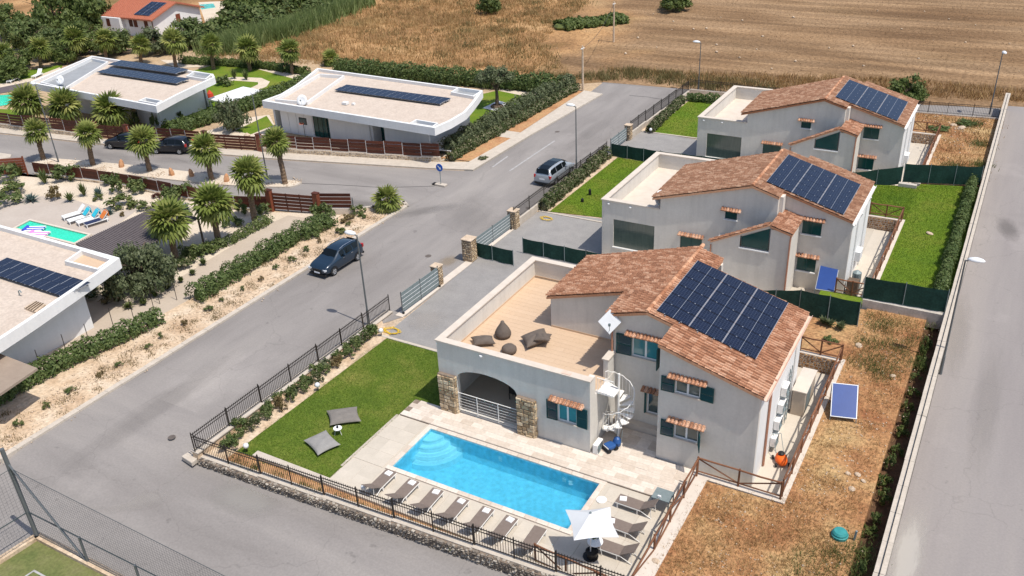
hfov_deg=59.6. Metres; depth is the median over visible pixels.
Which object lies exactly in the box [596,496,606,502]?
skimmer lid
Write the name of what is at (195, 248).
garden bush
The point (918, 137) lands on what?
ledge wall
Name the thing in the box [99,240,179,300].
olive tree
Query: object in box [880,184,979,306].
lawn
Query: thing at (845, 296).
lawn
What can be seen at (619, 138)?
metal gate
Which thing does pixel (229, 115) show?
olive tree
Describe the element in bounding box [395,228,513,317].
gate sill
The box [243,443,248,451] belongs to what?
globe lamp
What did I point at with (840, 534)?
septic tank lid
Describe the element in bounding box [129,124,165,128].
terrace
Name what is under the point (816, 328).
dry yard
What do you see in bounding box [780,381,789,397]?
ac unit
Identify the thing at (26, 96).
fan palm
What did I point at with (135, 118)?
garden bush
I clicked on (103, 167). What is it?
island stones
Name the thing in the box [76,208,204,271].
louvre pergola
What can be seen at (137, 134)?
fan palm
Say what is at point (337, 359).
garden shrub
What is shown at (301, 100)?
satellite dish
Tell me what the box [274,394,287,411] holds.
garden shrub
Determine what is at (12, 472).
court fence
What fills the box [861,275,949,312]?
screen fence
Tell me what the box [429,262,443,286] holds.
stone pillar
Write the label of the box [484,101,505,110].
gravel square
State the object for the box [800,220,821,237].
window
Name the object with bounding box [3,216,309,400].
driveway
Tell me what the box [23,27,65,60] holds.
broadleaf tree
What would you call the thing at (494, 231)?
metal gate
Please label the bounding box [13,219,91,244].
swimming pool
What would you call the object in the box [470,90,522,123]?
lawn
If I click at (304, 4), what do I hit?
scrub bush
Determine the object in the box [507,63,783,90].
field edge grass
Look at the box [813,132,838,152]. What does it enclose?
window
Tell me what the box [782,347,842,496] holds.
wooden fence
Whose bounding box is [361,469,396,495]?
sun lounger
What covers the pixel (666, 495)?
side table
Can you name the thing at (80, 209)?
sun lounger
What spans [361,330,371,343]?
garden shrub
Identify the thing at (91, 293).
garden bush
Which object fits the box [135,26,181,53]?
broadleaf tree
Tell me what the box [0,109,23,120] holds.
lawn
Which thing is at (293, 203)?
slat gate
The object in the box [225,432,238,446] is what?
garden shrub
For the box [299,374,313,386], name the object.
garden shrub
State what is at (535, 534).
sun lounger
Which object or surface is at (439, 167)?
road sign
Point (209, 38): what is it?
fan palm
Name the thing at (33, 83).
street lamp
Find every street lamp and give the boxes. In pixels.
[30,82,58,161]
[250,90,267,178]
[344,230,369,323]
[566,103,576,168]
[693,40,700,88]
[939,257,985,374]
[989,51,1006,113]
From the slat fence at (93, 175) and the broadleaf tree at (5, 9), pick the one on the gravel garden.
the slat fence at (93, 175)
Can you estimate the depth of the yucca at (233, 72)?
117.85 m
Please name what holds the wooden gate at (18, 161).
on the gravel garden
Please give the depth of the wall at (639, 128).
92.92 m
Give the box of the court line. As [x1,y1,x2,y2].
[25,570,44,575]
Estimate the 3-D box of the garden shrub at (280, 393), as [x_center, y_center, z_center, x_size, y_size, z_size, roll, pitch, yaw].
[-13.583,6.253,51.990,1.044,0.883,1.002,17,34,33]
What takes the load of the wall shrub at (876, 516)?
on the planting trench
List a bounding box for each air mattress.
[21,225,45,231]
[28,230,50,236]
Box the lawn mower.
[772,433,789,466]
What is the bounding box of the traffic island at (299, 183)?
[31,157,301,187]
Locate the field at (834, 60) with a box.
[0,0,1023,107]
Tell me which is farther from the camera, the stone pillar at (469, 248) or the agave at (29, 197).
the agave at (29, 197)
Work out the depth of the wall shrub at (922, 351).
52.33 m
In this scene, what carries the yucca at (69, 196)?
on the gravel garden
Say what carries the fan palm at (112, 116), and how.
on the earth at (152, 58)
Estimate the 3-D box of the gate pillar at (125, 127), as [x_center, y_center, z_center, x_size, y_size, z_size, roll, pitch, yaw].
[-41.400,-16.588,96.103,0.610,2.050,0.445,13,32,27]
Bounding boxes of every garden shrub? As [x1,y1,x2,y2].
[217,438,238,449]
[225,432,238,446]
[229,416,248,429]
[232,427,244,438]
[245,414,260,431]
[250,412,262,423]
[257,405,272,419]
[260,399,274,413]
[271,389,289,401]
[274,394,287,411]
[285,385,296,401]
[292,375,310,392]
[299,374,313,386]
[308,363,320,374]
[309,368,324,382]
[317,363,330,374]
[319,357,332,365]
[330,354,342,366]
[331,349,343,359]
[341,348,355,356]
[342,342,352,349]
[346,335,361,349]
[349,335,363,342]
[358,324,378,338]
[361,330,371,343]
[366,323,377,333]
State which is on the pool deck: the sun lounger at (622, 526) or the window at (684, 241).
the sun lounger at (622, 526)
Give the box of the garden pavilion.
[207,87,259,108]
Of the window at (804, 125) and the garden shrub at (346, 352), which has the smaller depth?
the garden shrub at (346, 352)
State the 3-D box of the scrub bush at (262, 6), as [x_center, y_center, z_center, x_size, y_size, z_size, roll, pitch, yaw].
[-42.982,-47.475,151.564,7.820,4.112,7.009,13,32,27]
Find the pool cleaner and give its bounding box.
[602,428,622,453]
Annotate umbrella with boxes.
[207,90,213,102]
[566,507,618,561]
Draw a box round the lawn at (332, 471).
[238,339,439,477]
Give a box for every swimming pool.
[0,95,10,105]
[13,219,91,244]
[199,3,214,8]
[385,424,606,534]
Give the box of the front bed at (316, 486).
[226,452,583,574]
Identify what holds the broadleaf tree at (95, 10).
on the earth at (152, 58)
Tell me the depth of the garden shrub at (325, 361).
55.08 m
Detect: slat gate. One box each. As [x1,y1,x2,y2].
[96,125,122,138]
[211,134,256,150]
[271,192,312,211]
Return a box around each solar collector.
[814,266,838,292]
[829,383,858,422]
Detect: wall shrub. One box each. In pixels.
[852,556,867,575]
[856,546,872,561]
[861,523,878,538]
[870,511,883,525]
[876,473,893,486]
[876,486,892,505]
[883,452,896,469]
[890,443,904,456]
[895,424,909,437]
[901,398,914,412]
[901,411,909,428]
[905,385,921,396]
[909,372,923,379]
[913,355,927,371]
[916,344,928,357]
[919,336,932,348]
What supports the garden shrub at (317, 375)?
on the planting strip at (335, 371)
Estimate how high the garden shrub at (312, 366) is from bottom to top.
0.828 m
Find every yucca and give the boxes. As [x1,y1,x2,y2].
[14,162,23,175]
[37,168,50,183]
[61,191,74,200]
[75,181,86,195]
[122,301,133,308]
[139,297,146,304]
[199,258,205,264]
[229,69,237,78]
[241,68,249,79]
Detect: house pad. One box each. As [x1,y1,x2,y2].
[659,367,801,480]
[790,228,873,293]
[909,143,915,156]
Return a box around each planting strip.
[208,321,388,459]
[537,157,616,211]
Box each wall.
[191,310,392,458]
[195,453,577,575]
[252,451,585,575]
[519,182,568,224]
[632,91,689,137]
[635,350,844,575]
[690,89,725,95]
[861,298,944,328]
[867,214,904,279]
[872,93,1010,575]
[898,182,916,188]
[911,131,940,185]
[917,111,997,119]
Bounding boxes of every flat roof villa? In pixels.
[0,225,121,363]
[29,56,215,125]
[262,68,482,152]
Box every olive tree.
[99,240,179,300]
[211,94,251,130]
[473,65,516,105]
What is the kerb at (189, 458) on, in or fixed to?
on the front road at (116, 454)
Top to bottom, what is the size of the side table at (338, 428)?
0.424 m
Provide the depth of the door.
92.51 m
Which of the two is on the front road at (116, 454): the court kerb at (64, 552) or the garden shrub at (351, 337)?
the court kerb at (64, 552)
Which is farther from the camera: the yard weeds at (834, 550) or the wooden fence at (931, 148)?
the wooden fence at (931, 148)
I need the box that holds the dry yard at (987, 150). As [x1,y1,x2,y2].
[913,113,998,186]
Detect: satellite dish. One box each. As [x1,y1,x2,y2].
[56,76,63,84]
[297,95,306,105]
[598,310,620,334]
[655,190,660,205]
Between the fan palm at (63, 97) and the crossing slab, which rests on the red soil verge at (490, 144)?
the crossing slab
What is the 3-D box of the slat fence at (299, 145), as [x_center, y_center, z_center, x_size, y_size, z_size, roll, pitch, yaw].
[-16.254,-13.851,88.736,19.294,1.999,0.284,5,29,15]
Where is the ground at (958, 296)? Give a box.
[408,82,1001,573]
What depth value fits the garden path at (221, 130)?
98.50 m
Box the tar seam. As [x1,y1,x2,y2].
[302,95,657,187]
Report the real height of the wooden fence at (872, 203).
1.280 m
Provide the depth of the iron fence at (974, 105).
88.99 m
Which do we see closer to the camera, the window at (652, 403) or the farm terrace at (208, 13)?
the window at (652, 403)
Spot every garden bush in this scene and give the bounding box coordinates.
[0,162,19,180]
[0,178,24,195]
[0,191,24,204]
[44,185,61,198]
[50,163,80,180]
[84,285,109,298]
[92,192,102,201]
[97,290,119,304]
[100,171,112,184]
[102,192,137,209]
[106,173,124,191]
[124,177,146,193]
[129,109,139,125]
[135,200,156,209]
[149,113,158,126]
[151,192,161,198]
[159,184,180,200]
[173,253,197,267]
[178,180,195,192]
[187,244,208,256]
[203,238,218,252]
[215,75,233,86]
[221,215,244,226]
[234,198,246,213]
[255,202,271,215]
[306,231,320,239]
[309,202,334,219]
[335,227,345,233]
[340,214,354,221]
[349,204,366,216]
[478,156,488,159]
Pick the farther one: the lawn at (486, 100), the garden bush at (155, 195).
the lawn at (486, 100)
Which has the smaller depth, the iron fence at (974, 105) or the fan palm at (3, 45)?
the iron fence at (974, 105)
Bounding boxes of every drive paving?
[389,236,576,348]
[506,212,601,253]
[623,132,696,155]
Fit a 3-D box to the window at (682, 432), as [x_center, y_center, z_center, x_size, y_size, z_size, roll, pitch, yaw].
[8.700,7.256,44.624,1.370,0.970,0.220,13,32,27]
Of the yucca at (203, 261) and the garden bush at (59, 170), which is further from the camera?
the garden bush at (59, 170)
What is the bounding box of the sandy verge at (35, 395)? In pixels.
[0,206,401,454]
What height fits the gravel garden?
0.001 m
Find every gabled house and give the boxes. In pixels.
[434,243,812,486]
[601,148,876,292]
[696,75,919,184]
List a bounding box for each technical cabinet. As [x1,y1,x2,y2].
[790,367,817,416]
[845,270,861,295]
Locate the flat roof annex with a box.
[0,354,37,395]
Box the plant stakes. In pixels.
[34,280,176,369]
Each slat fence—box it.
[0,113,91,136]
[31,162,265,210]
[128,126,198,140]
[261,135,440,161]
[319,193,352,214]
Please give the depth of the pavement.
89.89 m
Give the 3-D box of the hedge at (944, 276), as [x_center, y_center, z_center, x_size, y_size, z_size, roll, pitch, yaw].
[32.046,-3.906,64.295,1.173,1.486,23.170,13,32,27]
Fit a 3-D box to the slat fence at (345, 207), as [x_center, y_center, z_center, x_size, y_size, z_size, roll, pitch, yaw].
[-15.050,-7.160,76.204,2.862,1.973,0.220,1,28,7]
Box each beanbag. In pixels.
[304,430,340,454]
[327,407,360,424]
[471,335,495,345]
[495,320,510,338]
[521,328,550,347]
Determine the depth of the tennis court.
41.90 m
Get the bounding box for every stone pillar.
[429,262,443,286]
[460,235,477,261]
[506,207,519,229]
[624,123,632,140]
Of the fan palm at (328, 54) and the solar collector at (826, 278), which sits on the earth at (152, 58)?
the fan palm at (328, 54)
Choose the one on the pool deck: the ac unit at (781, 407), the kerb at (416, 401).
the kerb at (416, 401)
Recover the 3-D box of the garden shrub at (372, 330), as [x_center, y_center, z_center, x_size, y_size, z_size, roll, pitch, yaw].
[-9.340,2.791,58.022,1.244,0.906,0.958,-23,34,-32]
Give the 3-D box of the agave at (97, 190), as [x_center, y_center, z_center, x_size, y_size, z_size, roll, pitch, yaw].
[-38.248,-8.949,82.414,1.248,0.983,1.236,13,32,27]
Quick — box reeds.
[184,0,375,57]
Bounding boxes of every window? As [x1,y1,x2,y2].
[175,13,180,21]
[312,116,328,137]
[326,118,330,138]
[556,404,576,427]
[612,219,653,250]
[630,338,657,362]
[645,393,657,416]
[672,425,697,445]
[673,381,700,400]
[680,236,701,246]
[705,133,741,158]
[723,212,736,221]
[738,229,769,253]
[763,144,780,152]
[795,257,815,274]
[800,122,810,129]
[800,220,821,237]
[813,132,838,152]
[856,157,873,170]
[862,127,879,140]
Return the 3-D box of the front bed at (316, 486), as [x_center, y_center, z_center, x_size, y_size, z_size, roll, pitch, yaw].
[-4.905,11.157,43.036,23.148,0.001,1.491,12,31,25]
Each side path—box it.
[752,373,828,493]
[843,229,891,296]
[895,143,930,185]
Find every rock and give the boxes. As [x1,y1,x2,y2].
[118,159,123,167]
[169,168,174,175]
[188,169,193,176]
[224,173,229,181]
[652,558,659,563]
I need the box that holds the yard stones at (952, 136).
[923,115,985,159]
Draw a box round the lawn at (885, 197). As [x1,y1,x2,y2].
[869,185,918,218]
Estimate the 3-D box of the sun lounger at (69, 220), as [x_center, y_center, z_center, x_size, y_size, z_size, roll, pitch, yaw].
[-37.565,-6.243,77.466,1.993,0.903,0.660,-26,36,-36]
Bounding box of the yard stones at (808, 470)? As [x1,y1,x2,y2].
[682,319,939,575]
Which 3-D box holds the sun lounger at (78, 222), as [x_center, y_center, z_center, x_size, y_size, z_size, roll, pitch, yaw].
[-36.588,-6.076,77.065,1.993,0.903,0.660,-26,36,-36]
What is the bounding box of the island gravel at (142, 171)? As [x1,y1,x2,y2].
[34,158,298,185]
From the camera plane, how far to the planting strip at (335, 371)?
52.84 m
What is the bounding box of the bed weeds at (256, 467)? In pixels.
[227,452,542,573]
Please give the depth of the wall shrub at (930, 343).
53.46 m
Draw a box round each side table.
[333,425,341,435]
[587,537,602,553]
[651,487,674,510]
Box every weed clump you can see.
[822,335,840,344]
[928,125,949,132]
[956,118,976,126]
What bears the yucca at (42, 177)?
on the gravel garden
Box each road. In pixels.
[0,385,512,575]
[123,83,680,423]
[602,82,1001,118]
[886,106,1023,575]
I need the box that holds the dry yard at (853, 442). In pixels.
[655,309,925,575]
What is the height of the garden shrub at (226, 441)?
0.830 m
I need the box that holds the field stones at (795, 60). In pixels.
[624,10,1009,68]
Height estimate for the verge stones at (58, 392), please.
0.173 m
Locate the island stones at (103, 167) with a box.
[42,158,299,186]
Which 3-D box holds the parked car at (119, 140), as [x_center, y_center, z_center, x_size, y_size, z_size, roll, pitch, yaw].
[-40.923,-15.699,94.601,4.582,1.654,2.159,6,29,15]
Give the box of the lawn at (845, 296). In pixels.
[819,290,862,308]
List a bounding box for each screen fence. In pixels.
[476,243,513,265]
[522,237,597,263]
[611,143,722,160]
[763,289,861,326]
[852,165,903,184]
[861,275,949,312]
[902,163,983,186]
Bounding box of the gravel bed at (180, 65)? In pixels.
[161,60,299,80]
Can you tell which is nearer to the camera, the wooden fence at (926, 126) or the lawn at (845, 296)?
the lawn at (845, 296)
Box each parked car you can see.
[103,131,147,150]
[153,135,192,154]
[308,237,363,276]
[534,158,574,184]
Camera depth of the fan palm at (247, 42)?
119.56 m
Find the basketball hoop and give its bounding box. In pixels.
[298,117,306,136]
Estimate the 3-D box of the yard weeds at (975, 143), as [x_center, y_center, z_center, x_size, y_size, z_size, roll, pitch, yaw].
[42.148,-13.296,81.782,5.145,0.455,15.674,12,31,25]
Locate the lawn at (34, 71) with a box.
[0,65,62,83]
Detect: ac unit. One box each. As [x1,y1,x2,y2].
[593,437,602,453]
[769,431,778,447]
[773,414,782,431]
[776,397,786,414]
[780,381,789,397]
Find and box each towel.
[82,206,91,215]
[91,208,100,216]
[99,209,108,218]
[384,470,392,475]
[407,480,415,485]
[432,489,440,494]
[457,498,465,503]
[482,507,490,513]
[505,516,514,522]
[619,496,626,500]
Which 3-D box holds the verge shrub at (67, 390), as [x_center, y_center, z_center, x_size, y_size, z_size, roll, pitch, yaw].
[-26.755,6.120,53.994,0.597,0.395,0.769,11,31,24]
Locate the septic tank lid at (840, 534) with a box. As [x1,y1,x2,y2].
[831,527,848,541]
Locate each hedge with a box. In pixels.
[0,307,165,405]
[160,71,310,134]
[177,55,310,74]
[177,212,274,258]
[184,209,338,301]
[331,55,561,91]
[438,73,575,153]
[538,145,611,210]
[645,95,685,131]
[686,92,720,103]
[932,173,978,290]
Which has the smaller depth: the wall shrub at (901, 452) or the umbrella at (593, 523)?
the umbrella at (593, 523)
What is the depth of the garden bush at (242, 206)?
76.91 m
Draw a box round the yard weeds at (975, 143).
[937,117,999,169]
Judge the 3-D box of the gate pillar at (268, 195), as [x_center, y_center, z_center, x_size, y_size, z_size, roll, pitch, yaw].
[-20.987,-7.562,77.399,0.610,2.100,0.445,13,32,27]
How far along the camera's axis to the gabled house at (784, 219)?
61.04 m
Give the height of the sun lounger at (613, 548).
0.846 m
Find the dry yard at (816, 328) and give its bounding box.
[801,309,865,358]
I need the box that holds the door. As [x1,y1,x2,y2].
[381,127,384,140]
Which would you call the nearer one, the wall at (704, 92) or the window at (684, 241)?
the window at (684, 241)
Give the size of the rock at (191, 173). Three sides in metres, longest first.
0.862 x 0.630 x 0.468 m
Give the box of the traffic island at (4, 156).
[0,153,11,158]
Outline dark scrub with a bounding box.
[552,11,629,30]
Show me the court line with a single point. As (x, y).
(37, 572)
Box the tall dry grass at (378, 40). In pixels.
[209,0,587,74]
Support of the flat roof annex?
on the gravel garden
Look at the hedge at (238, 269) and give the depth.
68.17 m
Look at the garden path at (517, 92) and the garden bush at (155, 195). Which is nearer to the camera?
the garden bush at (155, 195)
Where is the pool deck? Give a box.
[331,400,691,575]
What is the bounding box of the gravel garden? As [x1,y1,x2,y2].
[0,173,340,364]
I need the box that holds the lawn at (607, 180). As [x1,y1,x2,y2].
[550,156,643,216]
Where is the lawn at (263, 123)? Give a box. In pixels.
[235,116,272,133]
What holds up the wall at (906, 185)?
on the lawn at (885, 197)
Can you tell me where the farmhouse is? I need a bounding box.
[100,0,204,35]
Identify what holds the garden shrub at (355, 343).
on the planting strip at (335, 371)
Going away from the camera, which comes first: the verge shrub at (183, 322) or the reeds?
the verge shrub at (183, 322)
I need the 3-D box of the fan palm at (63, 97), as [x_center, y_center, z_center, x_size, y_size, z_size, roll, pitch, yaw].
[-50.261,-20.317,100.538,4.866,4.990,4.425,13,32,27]
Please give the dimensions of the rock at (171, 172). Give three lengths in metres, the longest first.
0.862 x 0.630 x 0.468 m
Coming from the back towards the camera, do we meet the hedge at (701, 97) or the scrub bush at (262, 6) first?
the scrub bush at (262, 6)
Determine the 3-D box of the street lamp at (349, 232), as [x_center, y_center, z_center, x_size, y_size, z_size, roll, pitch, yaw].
[-10.072,-0.563,58.257,1.065,6.950,0.440,13,32,27]
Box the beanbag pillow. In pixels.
[534,333,551,340]
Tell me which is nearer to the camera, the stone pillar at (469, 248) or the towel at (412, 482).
the towel at (412, 482)
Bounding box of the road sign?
[432,164,446,186]
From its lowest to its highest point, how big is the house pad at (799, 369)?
0.001 m
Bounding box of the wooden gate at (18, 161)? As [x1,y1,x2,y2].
[0,156,28,174]
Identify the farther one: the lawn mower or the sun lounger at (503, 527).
the lawn mower
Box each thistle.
[818,315,825,323]
[825,318,835,325]
[835,320,846,328]
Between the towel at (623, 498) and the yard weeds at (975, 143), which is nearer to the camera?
the towel at (623, 498)
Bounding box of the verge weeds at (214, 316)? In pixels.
[0,210,383,445]
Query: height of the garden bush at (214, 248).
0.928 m
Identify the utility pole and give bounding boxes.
[581,46,584,90]
[613,1,615,41]
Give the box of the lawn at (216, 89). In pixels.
[161,66,292,130]
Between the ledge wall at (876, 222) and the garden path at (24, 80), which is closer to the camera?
the ledge wall at (876, 222)
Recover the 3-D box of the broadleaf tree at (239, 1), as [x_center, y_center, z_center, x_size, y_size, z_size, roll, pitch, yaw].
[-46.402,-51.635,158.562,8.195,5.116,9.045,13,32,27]
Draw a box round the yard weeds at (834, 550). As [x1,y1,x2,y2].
[757,519,892,575]
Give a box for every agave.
[21,192,39,202]
[93,186,103,194]
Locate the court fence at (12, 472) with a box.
[0,448,223,575]
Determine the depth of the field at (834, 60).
125.30 m
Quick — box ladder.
[784,365,792,422]
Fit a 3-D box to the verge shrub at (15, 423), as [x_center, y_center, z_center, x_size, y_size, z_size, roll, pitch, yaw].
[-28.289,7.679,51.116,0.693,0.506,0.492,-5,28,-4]
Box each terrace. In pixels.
[0,82,28,92]
[0,196,137,245]
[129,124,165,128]
[199,1,224,20]
[286,138,447,160]
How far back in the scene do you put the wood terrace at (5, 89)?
118.99 m
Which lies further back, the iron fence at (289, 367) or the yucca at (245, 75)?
the yucca at (245, 75)
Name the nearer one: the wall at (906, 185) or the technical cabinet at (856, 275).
the technical cabinet at (856, 275)
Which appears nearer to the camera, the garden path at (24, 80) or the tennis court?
the tennis court
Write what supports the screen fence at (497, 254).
on the earth at (392, 323)
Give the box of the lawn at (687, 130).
[653,101,710,136]
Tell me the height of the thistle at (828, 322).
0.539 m
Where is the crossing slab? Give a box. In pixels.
[499,131,519,137]
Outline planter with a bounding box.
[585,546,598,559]
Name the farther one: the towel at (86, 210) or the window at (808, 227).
the towel at (86, 210)
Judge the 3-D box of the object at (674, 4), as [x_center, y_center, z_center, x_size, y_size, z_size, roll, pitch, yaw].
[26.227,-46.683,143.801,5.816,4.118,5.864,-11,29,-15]
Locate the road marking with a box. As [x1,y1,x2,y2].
[492,141,553,170]
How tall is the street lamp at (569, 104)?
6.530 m
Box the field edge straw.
[597,63,1023,102]
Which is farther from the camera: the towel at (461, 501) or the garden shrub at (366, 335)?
the garden shrub at (366, 335)
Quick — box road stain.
[894,525,918,575]
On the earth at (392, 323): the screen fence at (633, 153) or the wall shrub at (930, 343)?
the screen fence at (633, 153)
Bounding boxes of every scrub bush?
[191,21,222,35]
[206,15,243,33]
[216,3,263,24]
[220,0,247,14]
[246,0,275,13]
[246,13,276,27]
[273,6,300,20]
[276,0,306,12]
[299,0,332,12]
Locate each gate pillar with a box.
[122,124,128,131]
[254,133,262,151]
[264,188,275,211]
[311,191,320,205]
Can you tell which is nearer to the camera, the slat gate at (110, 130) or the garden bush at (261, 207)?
the garden bush at (261, 207)
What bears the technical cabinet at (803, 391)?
on the side path at (792, 427)
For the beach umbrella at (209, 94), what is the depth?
107.88 m
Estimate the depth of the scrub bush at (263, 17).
142.89 m
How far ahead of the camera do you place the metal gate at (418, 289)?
61.89 m
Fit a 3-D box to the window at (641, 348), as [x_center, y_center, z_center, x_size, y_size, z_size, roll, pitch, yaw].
[6.896,3.173,46.116,1.590,1.240,0.220,13,32,27]
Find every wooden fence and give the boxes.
[534,543,607,575]
[631,458,698,575]
[697,456,782,499]
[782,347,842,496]
[800,335,843,359]
[834,277,863,295]
[869,202,904,219]
[872,209,903,278]
[913,120,941,132]
[922,124,940,164]
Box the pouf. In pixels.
[502,343,516,354]
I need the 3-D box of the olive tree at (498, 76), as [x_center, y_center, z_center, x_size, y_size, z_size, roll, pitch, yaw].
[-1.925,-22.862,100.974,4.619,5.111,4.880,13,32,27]
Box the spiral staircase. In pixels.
[597,370,634,435]
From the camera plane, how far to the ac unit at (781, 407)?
45.92 m
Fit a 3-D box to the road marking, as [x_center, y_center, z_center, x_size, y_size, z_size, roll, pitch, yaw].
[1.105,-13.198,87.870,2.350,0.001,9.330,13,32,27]
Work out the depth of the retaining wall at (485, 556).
42.64 m
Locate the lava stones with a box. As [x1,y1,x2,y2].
[491,103,502,108]
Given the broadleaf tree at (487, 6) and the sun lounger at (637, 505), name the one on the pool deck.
the sun lounger at (637, 505)
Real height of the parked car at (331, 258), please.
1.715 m
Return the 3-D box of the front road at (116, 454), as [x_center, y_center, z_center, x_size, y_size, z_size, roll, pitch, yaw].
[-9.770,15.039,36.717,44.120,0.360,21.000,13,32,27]
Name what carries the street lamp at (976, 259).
on the road at (963, 511)
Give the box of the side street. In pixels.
[0,134,472,211]
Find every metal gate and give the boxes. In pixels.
[400,266,440,313]
[476,213,511,244]
[610,126,627,152]
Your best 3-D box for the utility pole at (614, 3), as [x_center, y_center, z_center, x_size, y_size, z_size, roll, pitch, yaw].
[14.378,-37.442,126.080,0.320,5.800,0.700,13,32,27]
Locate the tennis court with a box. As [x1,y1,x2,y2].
[0,541,102,575]
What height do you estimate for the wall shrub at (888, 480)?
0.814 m
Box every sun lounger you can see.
[31,69,42,78]
[61,203,84,220]
[66,207,90,224]
[75,210,99,226]
[83,210,107,228]
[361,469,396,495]
[384,478,419,504]
[410,487,443,515]
[436,497,469,526]
[462,506,494,533]
[487,515,518,546]
[515,525,546,554]
[597,538,639,563]
[611,516,647,541]
[615,494,658,518]
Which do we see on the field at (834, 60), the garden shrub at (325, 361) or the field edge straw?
the field edge straw
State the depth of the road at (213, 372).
65.61 m
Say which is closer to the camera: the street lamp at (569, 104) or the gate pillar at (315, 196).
the gate pillar at (315, 196)
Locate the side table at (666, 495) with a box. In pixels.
[651,487,674,510]
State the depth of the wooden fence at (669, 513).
40.35 m
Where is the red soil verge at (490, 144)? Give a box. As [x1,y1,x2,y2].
[442,91,581,160]
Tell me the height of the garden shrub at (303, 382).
1.000 m
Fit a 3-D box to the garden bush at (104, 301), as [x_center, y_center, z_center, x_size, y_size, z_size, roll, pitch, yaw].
[-29.032,0.548,64.446,1.662,0.571,2.144,-12,30,-17]
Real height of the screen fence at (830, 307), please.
2.580 m
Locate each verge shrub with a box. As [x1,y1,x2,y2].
[12,417,24,425]
[41,401,50,409]
[64,386,76,393]
[180,319,187,325]
[202,304,213,310]
[287,256,296,260]
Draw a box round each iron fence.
[190,295,389,451]
[192,435,624,575]
[513,142,606,213]
[630,81,688,129]
[690,78,778,91]
[917,100,1000,117]
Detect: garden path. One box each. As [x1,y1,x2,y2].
[0,67,60,86]
[207,115,274,139]
[229,77,269,89]
[499,88,532,95]
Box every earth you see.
[0,36,601,218]
[333,95,888,474]
[393,471,567,534]
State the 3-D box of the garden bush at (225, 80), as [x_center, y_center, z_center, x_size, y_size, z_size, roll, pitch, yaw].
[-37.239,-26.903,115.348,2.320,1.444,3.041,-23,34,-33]
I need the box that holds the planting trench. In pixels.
[849,327,939,575]
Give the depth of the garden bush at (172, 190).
80.19 m
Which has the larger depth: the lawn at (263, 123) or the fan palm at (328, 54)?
the fan palm at (328, 54)
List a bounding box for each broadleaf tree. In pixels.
[0,1,30,36]
[0,17,57,49]
[0,47,34,66]
[0,55,29,79]
[12,0,88,29]
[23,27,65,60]
[48,39,78,62]
[56,19,101,53]
[62,0,111,33]
[92,27,132,54]
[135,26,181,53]
[168,16,208,46]
[205,17,232,32]
[228,0,248,3]
[256,0,296,14]
[474,0,501,14]
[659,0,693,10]
[886,73,929,100]
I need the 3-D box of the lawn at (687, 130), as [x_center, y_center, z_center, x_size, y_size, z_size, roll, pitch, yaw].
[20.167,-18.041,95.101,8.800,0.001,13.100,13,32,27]
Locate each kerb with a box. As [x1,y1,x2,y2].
[0,205,406,464]
[0,533,123,575]
[182,313,381,465]
[340,131,696,466]
[355,201,407,210]
[400,399,671,503]
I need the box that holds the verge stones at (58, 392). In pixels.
[0,211,397,450]
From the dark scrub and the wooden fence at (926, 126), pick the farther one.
the dark scrub
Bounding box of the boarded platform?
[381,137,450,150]
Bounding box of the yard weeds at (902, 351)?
[837,308,940,383]
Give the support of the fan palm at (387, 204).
on the sandy verge at (35, 395)
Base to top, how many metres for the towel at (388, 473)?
0.060 m
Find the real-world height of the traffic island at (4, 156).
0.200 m
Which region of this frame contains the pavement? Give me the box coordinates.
[0,90,602,170]
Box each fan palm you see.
[0,41,16,60]
[4,81,47,117]
[21,116,53,159]
[28,36,52,68]
[44,86,83,125]
[59,25,89,59]
[72,117,102,165]
[89,87,131,131]
[91,27,117,57]
[124,124,162,171]
[128,32,151,62]
[140,195,194,260]
[159,25,187,66]
[186,130,223,179]
[188,180,238,244]
[200,31,222,69]
[224,154,269,223]
[234,33,263,70]
[258,125,291,184]
[274,36,301,73]
[321,47,338,66]
[370,185,403,213]

